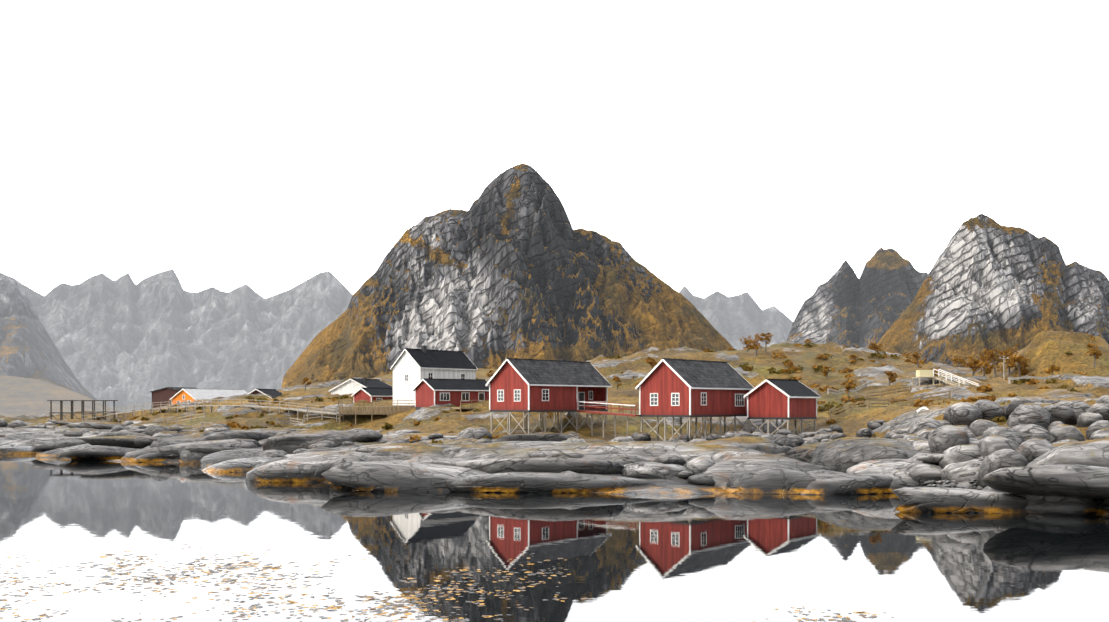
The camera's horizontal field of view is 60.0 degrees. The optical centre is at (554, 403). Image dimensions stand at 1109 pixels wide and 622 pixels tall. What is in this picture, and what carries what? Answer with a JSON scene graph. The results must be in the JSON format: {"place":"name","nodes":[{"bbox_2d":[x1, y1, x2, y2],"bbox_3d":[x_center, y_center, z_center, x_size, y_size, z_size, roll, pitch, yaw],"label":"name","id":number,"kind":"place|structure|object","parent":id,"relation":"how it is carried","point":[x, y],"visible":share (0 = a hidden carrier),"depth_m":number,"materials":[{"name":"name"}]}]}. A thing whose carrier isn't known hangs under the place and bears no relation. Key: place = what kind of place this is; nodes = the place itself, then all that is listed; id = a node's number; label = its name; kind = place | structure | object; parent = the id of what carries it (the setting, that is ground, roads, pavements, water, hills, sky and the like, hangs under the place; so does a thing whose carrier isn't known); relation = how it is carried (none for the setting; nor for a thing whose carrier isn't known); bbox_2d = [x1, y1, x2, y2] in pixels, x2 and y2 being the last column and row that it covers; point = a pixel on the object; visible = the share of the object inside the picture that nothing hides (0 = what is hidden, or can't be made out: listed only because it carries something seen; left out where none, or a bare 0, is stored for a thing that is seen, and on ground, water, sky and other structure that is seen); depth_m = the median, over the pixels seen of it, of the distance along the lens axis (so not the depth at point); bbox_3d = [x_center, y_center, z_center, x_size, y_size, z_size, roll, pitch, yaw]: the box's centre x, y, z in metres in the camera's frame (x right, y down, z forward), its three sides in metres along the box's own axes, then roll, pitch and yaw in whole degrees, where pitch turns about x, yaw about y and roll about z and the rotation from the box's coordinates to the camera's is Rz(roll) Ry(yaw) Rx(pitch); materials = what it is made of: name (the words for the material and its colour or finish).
{"place":"outdoors","nodes":[
{"label":"outdoors","id":0,"kind":"place"},
{"bbox_2d":[0,273,96,399],"bbox_3d":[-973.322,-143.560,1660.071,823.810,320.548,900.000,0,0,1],"label":"mountain","id":1,"kind":"structure","parent":0,"point":[28,348],"depth_m":1596.36,"materials":[{"name":"grey stone"}]},
{"bbox_2d":[0,375,109,409],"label":"hill","id":2,"kind":"structure","parent":0,"point":[19,393],"depth_m":1068.13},
{"bbox_2d":[13,269,351,405],"bbox_3d":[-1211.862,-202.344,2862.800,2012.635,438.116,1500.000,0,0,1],"label":"mountain","id":3,"kind":"structure","parent":0,"point":[125,340],"depth_m":2782.72,"materials":[{"name":"grey stone"}]},
{"bbox_2d":[282,163,733,387],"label":"mountain","id":4,"kind":"structure","parent":0,"point":[511,263],"depth_m":486.75,"materials":[{"name":"grey stone"}]},
{"bbox_2d":[0,406,1108,621],"bbox_3d":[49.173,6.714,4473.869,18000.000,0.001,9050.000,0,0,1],"label":"water","id":5,"kind":"structure","parent":0,"point":[728,557],"depth_m":43.01,"materials":[{"name":"white liquid"}]},
{"bbox_2d":[0,544,885,621],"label":"floating leaves","id":6,"kind":"object","parent":5,"relation":"on","point":[417,593],"visible":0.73,"depth_m":34.85,"materials":[{"name":"orange plant"}]},
{"bbox_2d":[0,331,1108,518],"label":"grassy ground","id":7,"kind":"structure","parent":0,"point":[1043,350],"depth_m":141.94,"materials":[{"name":"brown plant"}]},
{"bbox_2d":[47,400,117,419],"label":"drying rack","id":8,"kind":"object","parent":7,"relation":"on","point":[61,412],"visible":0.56,"depth_m":186.35,"materials":[{"name":"brown wood"}]},
{"bbox_2d":[82,409,113,420],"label":"fence","id":9,"kind":"object","parent":7,"relation":"on","point":[98,416],"visible":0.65,"depth_m":185.31,"materials":[{"name":"brown wood"}]},
{"bbox_2d":[118,413,205,423],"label":"fence","id":10,"kind":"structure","parent":7,"relation":"on","point":[190,418],"depth_m":159.16,"materials":[{"name":"brown wood"}]},
{"bbox_2d":[150,387,196,407],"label":"dark shed","id":11,"kind":"structure","parent":7,"relation":"on","point":[163,395],"depth_m":233.77,"materials":[{"name":"red paint"}]},
{"bbox_2d":[172,422,213,429],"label":"fence","id":12,"kind":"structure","parent":7,"relation":"on","point":[201,423],"depth_m":140.63,"materials":[{"name":"grey wood"}]},
{"bbox_2d":[169,388,246,404],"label":"orange cabin","id":13,"kind":"object","parent":7,"relation":"on","point":[191,394],"visible":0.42,"depth_m":203.83,"materials":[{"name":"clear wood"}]},
{"bbox_2d":[108,399,343,421],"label":"boardwalk","id":14,"kind":"structure","parent":7,"relation":"on","point":[241,405],"depth_m":165.35,"materials":[{"name":"brown wood"}]},
{"bbox_2d":[248,388,282,397],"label":"house","id":15,"kind":"structure","parent":7,"relation":"on","point":[274,393],"depth_m":187.08,"materials":[{"name":"clear wood"}]},
{"bbox_2d":[276,417,302,424],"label":"fence","id":16,"kind":"object","parent":7,"relation":"on","point":[290,420],"visible":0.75,"depth_m":150.07,"materials":[{"name":"grey wood"}]},
{"bbox_2d":[302,378,311,390],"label":"birch","id":17,"kind":"object","parent":7,"relation":"on","point":[305,380],"visible":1,"depth_m":199.54,"materials":[{"name":"brown plant"}]},
{"bbox_2d":[304,413,340,421],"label":"deck fence","id":18,"kind":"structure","parent":7,"relation":"on","point":[320,416],"depth_m":151.51,"materials":[{"name":"grey wood"}]},
{"bbox_2d":[329,378,392,394],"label":"white house","id":19,"kind":"structure","parent":7,"relation":"on","point":[351,385],"depth_m":174.26,"materials":[{"name":"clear wood"}]},
{"bbox_2d":[351,387,392,402],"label":"house","id":20,"kind":"structure","parent":7,"relation":"on","point":[369,394],"depth_m":161.40,"materials":[{"name":"red wood"}]},
{"bbox_2d":[338,400,414,424],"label":"deck","id":21,"kind":"structure","parent":7,"relation":"on","point":[385,408],"depth_m":149.14,"materials":[{"name":"brown wood"}]},
{"bbox_2d":[390,346,477,405],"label":"white house","id":22,"kind":"structure","parent":7,"relation":"on","point":[411,368],"depth_m":152.74,"materials":[{"name":"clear wood"}]},
{"bbox_2d":[412,378,488,409],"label":"cabin","id":23,"kind":"object","parent":7,"relation":"on","point":[429,392],"visible":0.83,"depth_m":141.13,"materials":[{"name":"red wood"}]},
{"bbox_2d":[451,400,488,411],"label":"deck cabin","id":24,"kind":"object","parent":7,"relation":"on","point":[471,407],"visible":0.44,"depth_m":134.50,"materials":[{"name":"brown wood"}]},
{"bbox_2d":[486,369,493,377],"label":"birch","id":25,"kind":"object","parent":7,"relation":"on","point":[489,375],"visible":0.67,"depth_m":189.02,"materials":[{"name":"brown plant"}]},
{"bbox_2d":[486,358,611,434],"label":"stilt cabin","id":26,"kind":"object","parent":7,"relation":"on","point":[532,385],"visible":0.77,"depth_m":107.71,"materials":[{"name":"wood"}]},
{"bbox_2d":[0,419,1108,515],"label":"shore slab rocks","id":27,"kind":"object","parent":7,"relation":"on","point":[1067,478],"visible":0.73,"depth_m":75.52,"materials":[{"name":"grey stone"}]},
{"bbox_2d":[0,395,1108,487],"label":"shore boulders","id":28,"kind":"object","parent":7,"relation":"on","point":[1032,432],"visible":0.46,"depth_m":81.33,"materials":[{"name":"grey stone"}]},
{"bbox_2d":[31,333,1097,443],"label":"shrubs","id":29,"kind":"object","parent":7,"relation":"on","point":[744,367],"visible":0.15,"depth_m":143.66,"materials":[{"name":"brown plant"}]},
{"bbox_2d":[576,401,639,437],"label":"wooden footbridge","id":30,"kind":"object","parent":7,"relation":"on","point":[607,412],"visible":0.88,"depth_m":105.53,"materials":[{"name":"brown wood"}]},
{"bbox_2d":[612,375,621,389],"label":"birch","id":31,"kind":"object","parent":7,"relation":"on","point":[616,379],"visible":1,"depth_m":148.71,"materials":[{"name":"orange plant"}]},
{"bbox_2d":[645,357,657,368],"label":"birch","id":32,"kind":"object","parent":7,"relation":"on","point":[653,361],"visible":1,"depth_m":158.65,"materials":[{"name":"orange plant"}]},
{"bbox_2d":[635,358,753,440],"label":"stilt cabin","id":33,"kind":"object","parent":7,"relation":"on","point":[672,388],"visible":0.83,"depth_m":100.11,"materials":[{"name":"wood"}]},
{"bbox_2d":[739,335,753,351],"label":"birch","id":34,"kind":"object","parent":7,"relation":"on","point":[746,342],"visible":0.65,"depth_m":173.80,"materials":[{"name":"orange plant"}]},
{"bbox_2d":[747,333,762,356],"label":"birch","id":35,"kind":"object","parent":7,"relation":"on","point":[755,344],"visible":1,"depth_m":166.67,"materials":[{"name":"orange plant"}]},
{"bbox_2d":[760,332,773,351],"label":"birch","id":36,"kind":"object","parent":7,"relation":"on","point":[766,336],"visible":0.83,"depth_m":170.59,"materials":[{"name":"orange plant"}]},
{"bbox_2d":[743,379,820,434],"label":"stilt cabin","id":37,"kind":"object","parent":7,"relation":"on","point":[787,400],"visible":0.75,"depth_m":100.86,"materials":[{"name":"red wood"}]},
{"bbox_2d":[821,366,834,378],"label":"birch","id":38,"kind":"object","parent":7,"relation":"on","point":[826,368],"visible":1,"depth_m":148.50,"materials":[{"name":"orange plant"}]},
{"bbox_2d":[845,382,854,396],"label":"birch","id":39,"kind":"object","parent":7,"relation":"on","point":[849,386],"visible":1,"depth_m":128.50,"materials":[{"name":"brown plant"}]},
{"bbox_2d":[827,374,915,394],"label":"fence rail","id":40,"kind":"object","parent":7,"relation":"on","point":[837,391],"visible":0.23,"depth_m":135.76,"materials":[{"name":"grey wood"}]},
{"bbox_2d":[869,342,882,352],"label":"birch","id":41,"kind":"object","parent":7,"relation":"on","point":[877,347],"visible":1,"depth_m":163.39,"materials":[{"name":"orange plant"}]},
{"bbox_2d":[829,391,950,419],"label":"fence","id":42,"kind":"object","parent":7,"relation":"on","point":[889,403],"visible":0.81,"depth_m":107.10,"materials":[{"name":"brown wood"}]},
{"bbox_2d":[884,371,897,385],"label":"birch","id":43,"kind":"object","parent":7,"relation":"on","point":[891,378],"visible":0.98,"depth_m":133.35,"materials":[{"name":"brown plant"}]},
{"bbox_2d":[865,383,942,398],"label":"fence","id":44,"kind":"object","parent":7,"relation":"on","point":[881,394],"visible":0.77,"depth_m":121.60,"materials":[{"name":"brown wood"}]},
{"bbox_2d":[909,352,925,367],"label":"birch","id":45,"kind":"object","parent":7,"relation":"on","point":[915,355],"visible":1,"depth_m":158.50,"materials":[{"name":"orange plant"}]},
{"bbox_2d":[917,406,928,412],"bbox_3d":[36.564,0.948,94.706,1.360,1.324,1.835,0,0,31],"label":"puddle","id":46,"kind":"object","parent":7,"relation":"on","point":[923,408],"visible":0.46,"depth_m":94.07,"materials":[{"name":"clear"}]},
{"bbox_2d":[929,367,940,378],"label":"birch","id":47,"kind":"object","parent":7,"relation":"on","point":[935,371],"visible":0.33,"depth_m":138.14,"materials":[{"name":"plant"}]},
{"bbox_2d":[912,369,978,385],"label":"wooden ramp","id":48,"kind":"structure","parent":7,"relation":"on","point":[924,374],"depth_m":123.77,"materials":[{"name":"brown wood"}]},
{"bbox_2d":[951,357,964,366],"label":"birch","id":49,"kind":"object","parent":7,"relation":"on","point":[956,359],"visible":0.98,"depth_m":173.09,"materials":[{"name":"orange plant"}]},
{"bbox_2d":[962,356,986,375],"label":"birch","id":50,"kind":"object","parent":7,"relation":"on","point":[972,363],"visible":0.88,"depth_m":153.99,"materials":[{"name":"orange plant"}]},
{"bbox_2d":[977,348,1001,375],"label":"birch","id":51,"kind":"object","parent":7,"relation":"on","point":[985,369],"visible":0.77,"depth_m":148.30,"materials":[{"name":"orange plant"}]},
{"bbox_2d":[979,347,1017,377],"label":"birch","id":52,"kind":"object","parent":7,"relation":"on","point":[990,358],"visible":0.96,"depth_m":144.15,"materials":[{"name":"brown plant"}]},
{"bbox_2d":[999,356,1008,379],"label":"utility pole","id":53,"kind":"object","parent":7,"relation":"on","point":[1003,358],"visible":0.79,"depth_m":128.43,"materials":[{"name":"grey wood"}]},
{"bbox_2d":[1000,344,1020,376],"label":"birch","id":54,"kind":"object","parent":7,"relation":"on","point":[1008,360],"visible":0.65,"depth_m":149.89,"materials":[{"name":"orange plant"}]},
{"bbox_2d":[923,479,1108,517],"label":"beach pebbles","id":55,"kind":"object","parent":7,"relation":"on","point":[932,483],"visible":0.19,"depth_m":68.11,"materials":[{"name":"grey stone"}]},
{"bbox_2d":[1008,355,1030,376],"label":"birch","id":56,"kind":"object","parent":7,"relation":"on","point":[1018,359],"visible":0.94,"depth_m":146.26,"materials":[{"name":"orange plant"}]},
{"bbox_2d":[1008,375,1047,383],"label":"road guard rail","id":57,"kind":"object","parent":7,"relation":"on","point":[1027,377],"depth_m":117.43,"materials":[{"name":"grey wood"}]},
{"bbox_2d":[1043,365,1060,374],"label":"birch","id":58,"kind":"object","parent":7,"relation":"on","point":[1052,368],"visible":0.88,"depth_m":127.95,"materials":[{"name":"brown plant"}]},
{"bbox_2d":[1085,348,1104,367],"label":"birch","id":59,"kind":"object","parent":7,"relation":"on","point":[1096,352],"visible":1,"depth_m":137.94,"materials":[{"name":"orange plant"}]},
{"bbox_2d":[0,0,1108,320],"label":"sky","id":60,"kind":"structure","parent":0,"point":[759,148],"materials":[{"name":"white"}]},
{"bbox_2d":[679,286,792,349],"bbox_3d":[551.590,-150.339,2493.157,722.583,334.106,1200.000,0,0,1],"label":"mountain","id":61,"kind":"structure","parent":0,"point":[732,320],"depth_m":2544.68,"materials":[{"name":"grey stone"}]},
{"bbox_2d":[787,248,927,348],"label":"mountain","id":62,"kind":"structure","parent":0,"point":[845,305],"depth_m":850.93,"materials":[{"name":"grey stone"}]},
{"bbox_2d":[873,214,1108,368],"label":"mountain","id":63,"kind":"structure","parent":0,"point":[989,283],"depth_m":617.02,"materials":[{"name":"grey stone"}]}
]}

